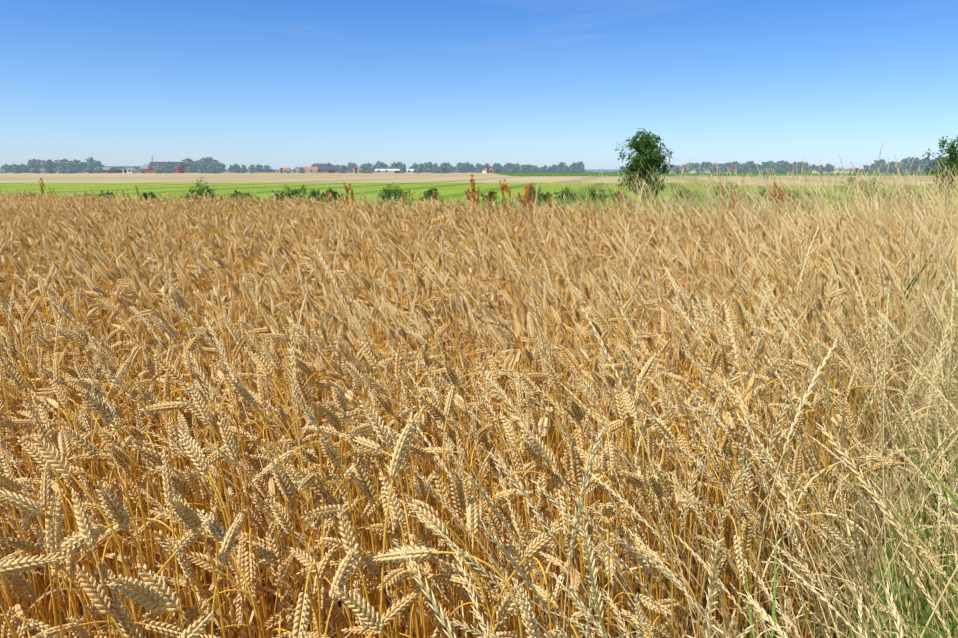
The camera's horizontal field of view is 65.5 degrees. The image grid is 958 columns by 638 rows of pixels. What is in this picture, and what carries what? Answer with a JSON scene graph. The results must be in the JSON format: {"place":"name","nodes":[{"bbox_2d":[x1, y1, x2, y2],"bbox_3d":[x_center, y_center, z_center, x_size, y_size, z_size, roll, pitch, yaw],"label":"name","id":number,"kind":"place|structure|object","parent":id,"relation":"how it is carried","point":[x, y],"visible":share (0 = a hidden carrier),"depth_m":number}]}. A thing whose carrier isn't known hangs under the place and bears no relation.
{"place":"outdoors","nodes":[
{"label":"outdoors","id":0,"kind":"place"},
{"bbox_2d":[93,167,116,172],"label":"building","id":1,"kind":"structure","parent":0,"point":[109,170],"depth_m":301.26},
{"bbox_2d":[93,166,140,172],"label":"building","id":2,"kind":"structure","parent":0,"point":[119,169],"depth_m":316.65},
{"bbox_2d":[122,168,137,172],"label":"house","id":3,"kind":"structure","parent":0,"point":[129,170],"depth_m":296.67},
{"bbox_2d":[139,164,148,172],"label":"house","id":4,"kind":"structure","parent":0,"point":[145,167],"depth_m":309.46},
{"bbox_2d":[23,172,296,172],"bbox_3d":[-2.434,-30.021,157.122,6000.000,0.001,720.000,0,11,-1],"label":"ground","id":5,"kind":"structure","parent":0,"point":[229,172],"depth_m":363.81},
{"bbox_2d":[148,162,184,172],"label":"barn","id":6,"kind":"structure","parent":0,"point":[178,165],"depth_m":304.17},
{"bbox_2d":[278,168,290,172],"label":"house","id":7,"kind":"structure","parent":0,"point":[284,170],"depth_m":304.94},
{"bbox_2d":[296,167,318,172],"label":"house","id":8,"kind":"structure","parent":0,"point":[311,169],"depth_m":304.85},
{"bbox_2d":[317,166,346,172],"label":"building","id":9,"kind":"structure","parent":0,"point":[328,169],"depth_m":313.97},
{"bbox_2d":[0,172,760,182],"bbox_3d":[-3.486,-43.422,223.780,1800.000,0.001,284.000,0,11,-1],"label":"stubble field","id":10,"kind":"structure","parent":0,"point":[415,177],"depth_m":124.99},
{"bbox_2d":[5,165,12,172],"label":"tree","id":11,"kind":"object","parent":10,"relation":"on","point":[8,167],"visible":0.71,"depth_m":338.90},
{"bbox_2d":[10,164,22,172],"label":"tree","id":12,"kind":"object","parent":10,"relation":"on","point":[16,168],"visible":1,"depth_m":278.20},
{"bbox_2d":[21,165,29,172],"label":"tree","id":13,"kind":"object","parent":10,"relation":"on","point":[26,168],"visible":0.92,"depth_m":325.61},
{"bbox_2d":[29,160,41,172],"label":"tree","id":14,"kind":"object","parent":10,"relation":"on","point":[35,168],"visible":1,"depth_m":278.29},
{"bbox_2d":[43,159,57,172],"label":"tree","id":15,"kind":"object","parent":10,"relation":"on","point":[50,164],"visible":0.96,"depth_m":282.84},
{"bbox_2d":[54,158,69,172],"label":"tree","id":16,"kind":"object","parent":10,"relation":"on","point":[62,166],"visible":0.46,"depth_m":278.88},
{"bbox_2d":[63,160,79,172],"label":"tree","id":17,"kind":"object","parent":10,"relation":"on","point":[73,166],"visible":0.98,"depth_m":278.51},
{"bbox_2d":[72,161,83,172],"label":"tree","id":18,"kind":"object","parent":10,"relation":"on","point":[81,168],"visible":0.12,"depth_m":292.84},
{"bbox_2d":[83,157,95,168],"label":"tree","id":19,"kind":"object","parent":10,"relation":"on","point":[90,160],"visible":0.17,"depth_m":366.76},
{"bbox_2d":[84,164,96,172],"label":"tree","id":20,"kind":"object","parent":10,"relation":"on","point":[90,168],"visible":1,"depth_m":292.31},
{"bbox_2d":[92,161,104,165],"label":"tree","id":21,"kind":"object","parent":10,"relation":"on","point":[94,163],"visible":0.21,"depth_m":324.45},
{"bbox_2d":[152,164,165,172],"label":"tree","id":22,"kind":"object","parent":10,"relation":"on","point":[158,168],"visible":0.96,"depth_m":277.70},
{"bbox_2d":[162,161,177,172],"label":"tree","id":23,"kind":"object","parent":10,"relation":"on","point":[169,167],"visible":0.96,"depth_m":291.22},
{"bbox_2d":[181,158,196,172],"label":"tree","id":24,"kind":"object","parent":10,"relation":"on","point":[189,167],"visible":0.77,"depth_m":325.26},
{"bbox_2d":[194,157,213,172],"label":"tree","id":25,"kind":"object","parent":10,"relation":"on","point":[203,163],"visible":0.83,"depth_m":290.43},
{"bbox_2d":[207,162,222,172],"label":"tree","id":26,"kind":"object","parent":10,"relation":"on","point":[217,168],"visible":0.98,"depth_m":282.63},
{"bbox_2d":[231,164,239,172],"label":"tree","id":27,"kind":"object","parent":10,"relation":"on","point":[236,167],"visible":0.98,"depth_m":294.31},
{"bbox_2d":[298,167,305,172],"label":"tree","id":28,"kind":"object","parent":10,"relation":"on","point":[302,170],"visible":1,"depth_m":295.88},
{"bbox_2d":[347,164,354,172],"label":"tree","id":29,"kind":"object","parent":10,"relation":"on","point":[350,167],"visible":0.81,"depth_m":333.33},
{"bbox_2d":[359,163,367,172],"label":"tree","id":30,"kind":"object","parent":10,"relation":"on","point":[363,168],"visible":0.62,"depth_m":296.19},
{"bbox_2d":[366,162,373,172],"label":"tree","id":31,"kind":"object","parent":10,"relation":"on","point":[370,169],"visible":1,"depth_m":292.13},
{"bbox_2d":[378,162,387,168],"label":"tree","id":32,"kind":"object","parent":10,"relation":"on","point":[381,165],"visible":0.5,"depth_m":343.64},
{"bbox_2d":[389,162,401,168],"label":"tree","id":33,"kind":"object","parent":10,"relation":"on","point":[394,165],"visible":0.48,"depth_m":339.53},
{"bbox_2d":[399,164,405,172],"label":"tree","id":34,"kind":"object","parent":10,"relation":"on","point":[402,168],"visible":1,"depth_m":288.57},
{"bbox_2d":[417,163,424,172],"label":"tree","id":35,"kind":"object","parent":10,"relation":"on","point":[420,169],"visible":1,"depth_m":285.09},
{"bbox_2d":[424,163,433,172],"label":"tree","id":36,"kind":"object","parent":10,"relation":"on","point":[428,167],"visible":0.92,"depth_m":339.30},
{"bbox_2d":[431,165,438,172],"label":"tree","id":37,"kind":"object","parent":10,"relation":"on","point":[434,170],"visible":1,"depth_m":281.44},
{"bbox_2d":[438,162,450,172],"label":"tree","id":38,"kind":"object","parent":10,"relation":"on","point":[444,167],"visible":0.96,"depth_m":284.31},
{"bbox_2d":[456,163,465,172],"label":"tree","id":39,"kind":"object","parent":10,"relation":"on","point":[459,167],"visible":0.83,"depth_m":339.44},
{"bbox_2d":[468,164,475,171],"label":"tree","id":40,"kind":"object","parent":10,"relation":"on","point":[472,168],"visible":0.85,"depth_m":380.65},
{"bbox_2d":[475,163,481,172],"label":"tree","id":41,"kind":"object","parent":10,"relation":"on","point":[478,168],"visible":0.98,"depth_m":327.01},
{"bbox_2d":[480,190,500,201],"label":"bush","id":42,"kind":"object","parent":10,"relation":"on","point":[490,194],"visible":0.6,"depth_m":35.54},
{"bbox_2d":[505,162,511,172],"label":"tree","id":43,"kind":"object","parent":10,"relation":"on","point":[508,166],"visible":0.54,"depth_m":336.93},
{"bbox_2d":[531,165,539,171],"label":"tree","id":44,"kind":"object","parent":10,"relation":"on","point":[535,168],"visible":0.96,"depth_m":381.22},
{"bbox_2d":[529,192,546,205],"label":"bush","id":45,"kind":"object","parent":10,"relation":"on","point":[539,197],"visible":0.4,"depth_m":31.51},
{"bbox_2d":[570,163,576,172],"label":"tree","id":46,"kind":"object","parent":10,"relation":"on","point":[572,166],"visible":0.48,"depth_m":345.91},
{"bbox_2d":[611,191,628,200],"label":"bush","id":47,"kind":"object","parent":10,"relation":"on","point":[616,196],"visible":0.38,"depth_m":36.48},
{"bbox_2d":[695,167,704,172],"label":"tree","id":48,"kind":"object","parent":10,"relation":"on","point":[699,169],"visible":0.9,"depth_m":280.07},
{"bbox_2d":[920,157,930,163],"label":"tree","id":49,"kind":"object","parent":10,"relation":"on","point":[925,161],"visible":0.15,"depth_m":371.51},
{"bbox_2d":[374,169,414,172],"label":"building","id":50,"kind":"structure","parent":0,"point":[392,170],"depth_m":302.60},
{"bbox_2d":[0,301,953,637],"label":"wheat soil","id":51,"kind":"structure","parent":0,"point":[768,611],"depth_m":2.78},
{"bbox_2d":[0,183,957,208],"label":"green field grass","id":52,"kind":"structure","parent":0,"point":[450,189],"depth_m":59.77},
{"bbox_2d":[38,178,44,193],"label":"dock","id":53,"kind":"object","parent":52,"relation":"on","point":[40,184],"visible":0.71,"depth_m":24.71},
{"bbox_2d":[96,190,115,200],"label":"bush","id":54,"kind":"object","parent":52,"relation":"on","point":[109,194],"visible":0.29,"depth_m":31.94},
{"bbox_2d":[146,191,157,199],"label":"bush","id":55,"kind":"object","parent":52,"relation":"on","point":[152,195],"visible":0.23,"depth_m":32.62},
{"bbox_2d":[184,177,222,202],"bbox_3d":[-11.624,-5.169,31.331,2.032,1.571,1.575,0,11,-1],"label":"bush","id":56,"kind":"object","parent":52,"relation":"on","point":[208,190],"visible":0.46,"depth_m":31.13},
{"bbox_2d":[234,191,257,201],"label":"bush","id":57,"kind":"object","parent":52,"relation":"on","point":[248,195],"visible":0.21,"depth_m":35.33},
{"bbox_2d":[271,191,285,199],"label":"bush","id":58,"kind":"object","parent":52,"relation":"on","point":[281,194],"visible":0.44,"depth_m":36.77},
{"bbox_2d":[281,184,311,199],"bbox_3d":[-8.524,-5.782,34.808,1.350,1.013,1.485,0,11,-1],"label":"bush","id":59,"kind":"object","parent":52,"relation":"on","point":[295,191],"visible":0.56,"depth_m":34.74},
{"bbox_2d":[309,189,324,200],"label":"bush","id":60,"kind":"object","parent":52,"relation":"on","point":[315,194],"visible":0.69,"depth_m":36.10},
{"bbox_2d":[326,188,341,202],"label":"bush","id":61,"kind":"object","parent":52,"relation":"on","point":[333,193],"visible":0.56,"depth_m":33.41},
{"bbox_2d":[342,182,350,204],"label":"dock","id":62,"kind":"object","parent":52,"relation":"on","point":[346,189],"visible":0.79,"depth_m":20.46},
{"bbox_2d":[376,182,414,204],"bbox_3d":[-3.678,-5.312,32.119,1.841,1.180,1.801,0,11,-1],"label":"bush","id":63,"kind":"object","parent":52,"relation":"on","point":[398,192],"visible":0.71,"depth_m":31.89},
{"bbox_2d":[422,188,439,199],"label":"bush","id":64,"kind":"object","parent":52,"relation":"on","point":[428,193],"visible":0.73,"depth_m":36.99},
{"bbox_2d":[464,174,474,206],"bbox_3d":[-0.207,-2.592,17.008,0.290,1.416,0.183,7,13,29],"label":"dock","id":65,"kind":"object","parent":52,"relation":"on","point":[467,196],"visible":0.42,"depth_m":16.94},
{"bbox_2d":[469,179,475,207],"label":"dock","id":66,"kind":"object","parent":52,"relation":"on","point":[473,191],"visible":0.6,"depth_m":15.91},
{"bbox_2d":[499,179,507,203],"bbox_3d":[0.659,-3.164,20.235,0.243,1.265,0.266,-6,13,-28],"label":"dock","id":67,"kind":"object","parent":52,"relation":"on","point":[502,189],"visible":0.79,"depth_m":20.18},
{"bbox_2d":[516,185,541,202],"bbox_3d":[2.327,-5.728,34.444,1.390,0.990,1.339,0,11,-1],"label":"bush","id":68,"kind":"object","parent":52,"relation":"on","point":[533,192],"visible":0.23,"depth_m":34.34},
{"bbox_2d":[578,185,612,205],"bbox_3d":[4.889,-5.179,31.673,1.361,0.987,1.027,-6,13,-29],"label":"bush","id":69,"kind":"object","parent":52,"relation":"on","point":[593,196],"visible":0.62,"depth_m":31.60},
{"bbox_2d":[611,128,672,200],"bbox_3d":[8.069,-7.295,35.292,3.112,3.435,2.524,-8,14,-34],"label":"lone tree","id":70,"kind":"object","parent":52,"relation":"on","point":[644,146],"visible":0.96,"depth_m":35.08},
{"bbox_2d":[671,188,694,199],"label":"bush","id":71,"kind":"object","parent":52,"relation":"on","point":[684,189],"visible":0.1,"depth_m":35.01},
{"bbox_2d":[673,192,696,202],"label":"bush","id":72,"kind":"object","parent":52,"relation":"on","point":[681,195],"visible":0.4,"depth_m":33.63},
{"bbox_2d":[718,172,725,210],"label":"grass stalk","id":73,"kind":"object","parent":52,"relation":"on","point":[723,191],"visible":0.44,"depth_m":18.25},
{"bbox_2d":[705,180,745,202],"bbox_3d":[11.223,-5.722,33.645,1.766,1.234,1.717,0,11,-1],"label":"bush","id":74,"kind":"object","parent":52,"relation":"on","point":[726,185],"visible":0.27,"depth_m":33.77},
{"bbox_2d":[753,188,778,204],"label":"bush","id":75,"kind":"object","parent":52,"relation":"on","point":[764,190],"visible":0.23,"depth_m":32.32},
{"bbox_2d":[839,169,883,200],"bbox_3d":[18.453,-6.330,35.798,2.020,1.699,2.188,0,11,-1],"label":"bush","id":76,"kind":"object","parent":52,"relation":"on","point":[857,181],"visible":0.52,"depth_m":35.89},
{"bbox_2d":[894,186,919,196],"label":"bush","id":77,"kind":"object","parent":52,"relation":"on","point":[907,191],"visible":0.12,"depth_m":34.61},
{"bbox_2d":[921,135,957,196],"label":"tree","id":78,"kind":"object","parent":52,"relation":"on","point":[952,151],"visible":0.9,"depth_m":39.45},
{"bbox_2d":[0,0,957,168],"label":"sky","id":79,"kind":"structure","parent":0,"point":[277,84]},
{"bbox_2d":[481,168,492,172],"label":"house","id":80,"kind":"structure","parent":0,"point":[486,170],"depth_m":306.99},
{"bbox_2d":[501,182,507,211],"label":"dock","id":81,"kind":"object","parent":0,"point":[505,186],"visible":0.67,"depth_m":19.28},
{"bbox_2d":[506,185,514,213],"bbox_3d":[0.739,-2.590,17.672,0.172,1.150,0.178,-12,16,-45],"label":"dock","id":82,"kind":"object","parent":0,"point":[509,192],"visible":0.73,"depth_m":17.61},
{"bbox_2d":[517,189,527,213],"bbox_3d":[0.785,-1.725,13.280,0.222,1.183,0.220,-2,12,-10],"label":"dock","id":83,"kind":"object","parent":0,"point":[525,197],"visible":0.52,"depth_m":13.23},
{"bbox_2d":[525,183,534,212],"bbox_3d":[1.093,-2.362,16.261,0.305,1.257,0.166,15,19,52],"label":"dock","id":84,"kind":"object","parent":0,"point":[529,191],"visible":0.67,"depth_m":16.16},
{"bbox_2d":[223,169,847,171],"bbox_3d":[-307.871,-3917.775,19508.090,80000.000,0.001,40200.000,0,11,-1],"label":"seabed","id":85,"kind":"object","parent":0,"point":[589,170],"depth_m":1001.14},
{"bbox_2d":[553,186,582,203],"bbox_3d":[3.879,-5.458,33.019,1.373,0.891,1.161,0,11,-1],"label":"bush","id":86,"kind":"object","parent":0,"point":[566,194],"visible":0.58,"depth_m":32.91},
{"bbox_2d":[216,208,957,637],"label":"verge grass","id":87,"kind":"structure","parent":0,"point":[896,584],"depth_m":2.75},
{"bbox_2d":[617,188,624,215],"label":"dock","id":88,"kind":"object","parent":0,"point":[621,199],"visible":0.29,"depth_m":19.55},
{"bbox_2d":[644,189,659,201],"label":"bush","id":89,"kind":"object","parent":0,"point":[648,195],"visible":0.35,"depth_m":33.69},
{"bbox_2d":[687,167,703,172],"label":"house","id":90,"kind":"structure","parent":0,"point":[691,170],"depth_m":309.26},
{"bbox_2d":[492,172,946,175],"bbox_3d":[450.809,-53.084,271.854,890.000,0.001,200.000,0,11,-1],"label":"green field","id":91,"kind":"structure","parent":0,"point":[619,173],"depth_m":221.19},
{"bbox_2d":[493,164,499,172],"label":"tree","id":92,"kind":"object","parent":91,"relation":"on","point":[496,168],"visible":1,"depth_m":338.49},
{"bbox_2d":[508,164,518,172],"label":"tree","id":93,"kind":"object","parent":91,"relation":"on","point":[514,168],"visible":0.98,"depth_m":328.91},
{"bbox_2d":[518,165,530,172],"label":"tree","id":94,"kind":"object","parent":91,"relation":"on","point":[525,169],"visible":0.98,"depth_m":326.32},
{"bbox_2d":[562,166,571,172],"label":"tree","id":95,"kind":"object","parent":91,"relation":"on","point":[566,169],"visible":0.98,"depth_m":330.87},
{"bbox_2d":[573,164,582,172],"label":"tree","id":96,"kind":"object","parent":91,"relation":"on","point":[578,168],"visible":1,"depth_m":339.91},
{"bbox_2d":[674,166,681,172],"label":"tree","id":97,"kind":"object","parent":91,"relation":"on","point":[677,170],"visible":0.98,"depth_m":289.51},
{"bbox_2d":[707,163,720,172],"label":"tree","id":98,"kind":"object","parent":91,"relation":"on","point":[713,169],"visible":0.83,"depth_m":295.49},
{"bbox_2d":[720,162,731,172],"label":"tree","id":99,"kind":"object","parent":91,"relation":"on","point":[726,165],"visible":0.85,"depth_m":292.96},
{"bbox_2d":[727,161,739,170],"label":"tree","id":100,"kind":"object","parent":91,"relation":"on","point":[734,163],"visible":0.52,"depth_m":325.22},
{"bbox_2d":[741,161,753,172],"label":"tree","id":101,"kind":"object","parent":91,"relation":"on","point":[745,166],"visible":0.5,"depth_m":336.55},
{"bbox_2d":[747,163,756,172],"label":"tree","id":102,"kind":"object","parent":91,"relation":"on","point":[751,168],"visible":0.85,"depth_m":335.35},
{"bbox_2d":[759,162,774,172],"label":"tree","id":103,"kind":"object","parent":91,"relation":"on","point":[764,166],"visible":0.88,"depth_m":287.37},
{"bbox_2d":[772,164,780,172],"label":"tree","id":104,"kind":"object","parent":91,"relation":"on","point":[777,168],"visible":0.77,"depth_m":287.72},
{"bbox_2d":[778,161,789,172],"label":"tree","id":105,"kind":"object","parent":91,"relation":"on","point":[782,167],"visible":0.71,"depth_m":296.25},
{"bbox_2d":[791,162,803,172],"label":"tree","id":106,"kind":"object","parent":91,"relation":"on","point":[798,168],"visible":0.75,"depth_m":283.18},
{"bbox_2d":[803,166,809,172],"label":"tree","id":107,"kind":"object","parent":91,"relation":"on","point":[806,168],"visible":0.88,"depth_m":287.18},
{"bbox_2d":[864,165,871,172],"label":"tree","id":108,"kind":"object","parent":91,"relation":"on","point":[868,170],"visible":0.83,"depth_m":289.89},
{"bbox_2d":[872,159,885,171],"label":"tree","id":109,"kind":"object","parent":91,"relation":"on","point":[881,161],"visible":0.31,"depth_m":378.14},
{"bbox_2d":[874,163,885,172],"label":"tree","id":110,"kind":"object","parent":91,"relation":"on","point":[881,169],"visible":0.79,"depth_m":334.79},
{"bbox_2d":[883,163,892,172],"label":"tree","id":111,"kind":"object","parent":91,"relation":"on","point":[886,168],"visible":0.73,"depth_m":337.05},
{"bbox_2d":[890,162,899,172],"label":"tree","id":112,"kind":"object","parent":91,"relation":"on","point":[894,168],"visible":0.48,"depth_m":330.33},
{"bbox_2d":[895,163,906,172],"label":"tree","id":113,"kind":"object","parent":91,"relation":"on","point":[902,166],"visible":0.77,"depth_m":286.14},
{"bbox_2d":[900,156,921,172],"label":"tree","id":114,"kind":"object","parent":91,"relation":"on","point":[906,161],"visible":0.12,"depth_m":332.11},
{"bbox_2d":[906,158,921,172],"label":"tree","id":115,"kind":"object","parent":91,"relation":"on","point":[914,167],"visible":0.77,"depth_m":282.87},
{"bbox_2d":[921,162,929,172],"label":"tree","id":116,"kind":"object","parent":91,"relation":"on","point":[924,167],"visible":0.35,"depth_m":340.50},
{"bbox_2d":[925,159,941,172],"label":"tree","id":117,"kind":"object","parent":91,"relation":"on","point":[932,161],"visible":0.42,"depth_m":335.08},
{"bbox_2d":[729,184,742,222],"bbox_3d":[4.764,-1.872,13.833,0.294,1.254,0.230,-10,15,-40],"label":"dock","id":118,"kind":"object","parent":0,"point":[740,198],"visible":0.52,"depth_m":13.77},
{"bbox_2d":[763,182,781,215],"bbox_3d":[4.697,-1.546,12.027,0.290,1.326,0.206,45,46,74],"label":"dock","id":119,"kind":"object","parent":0,"point":[775,195],"visible":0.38,"depth_m":11.85},
{"bbox_2d":[777,184,787,219],"bbox_3d":[5.495,-1.819,13.567,0.176,1.254,0.215,3,12,14],"label":"dock","id":120,"kind":"object","parent":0,"point":[781,197],"visible":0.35,"depth_m":13.49},
{"bbox_2d":[784,191,796,202],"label":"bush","id":121,"kind":"object","parent":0,"point":[789,194],"visible":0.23,"depth_m":33.05},
{"bbox_2d":[785,163,800,172],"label":"tree","id":122,"kind":"object","parent":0,"point":[791,165],"visible":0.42,"depth_m":287.00},
{"bbox_2d":[811,168,833,172],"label":"house","id":123,"kind":"structure","parent":0,"point":[829,170],"depth_m":308.16},
{"bbox_2d":[727,176,957,185],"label":"pasture field","id":124,"kind":"structure","parent":0,"point":[816,181],"depth_m":102.06},
{"bbox_2d":[846,168,863,172],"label":"house","id":125,"kind":"structure","parent":0,"point":[857,170],"depth_m":309.62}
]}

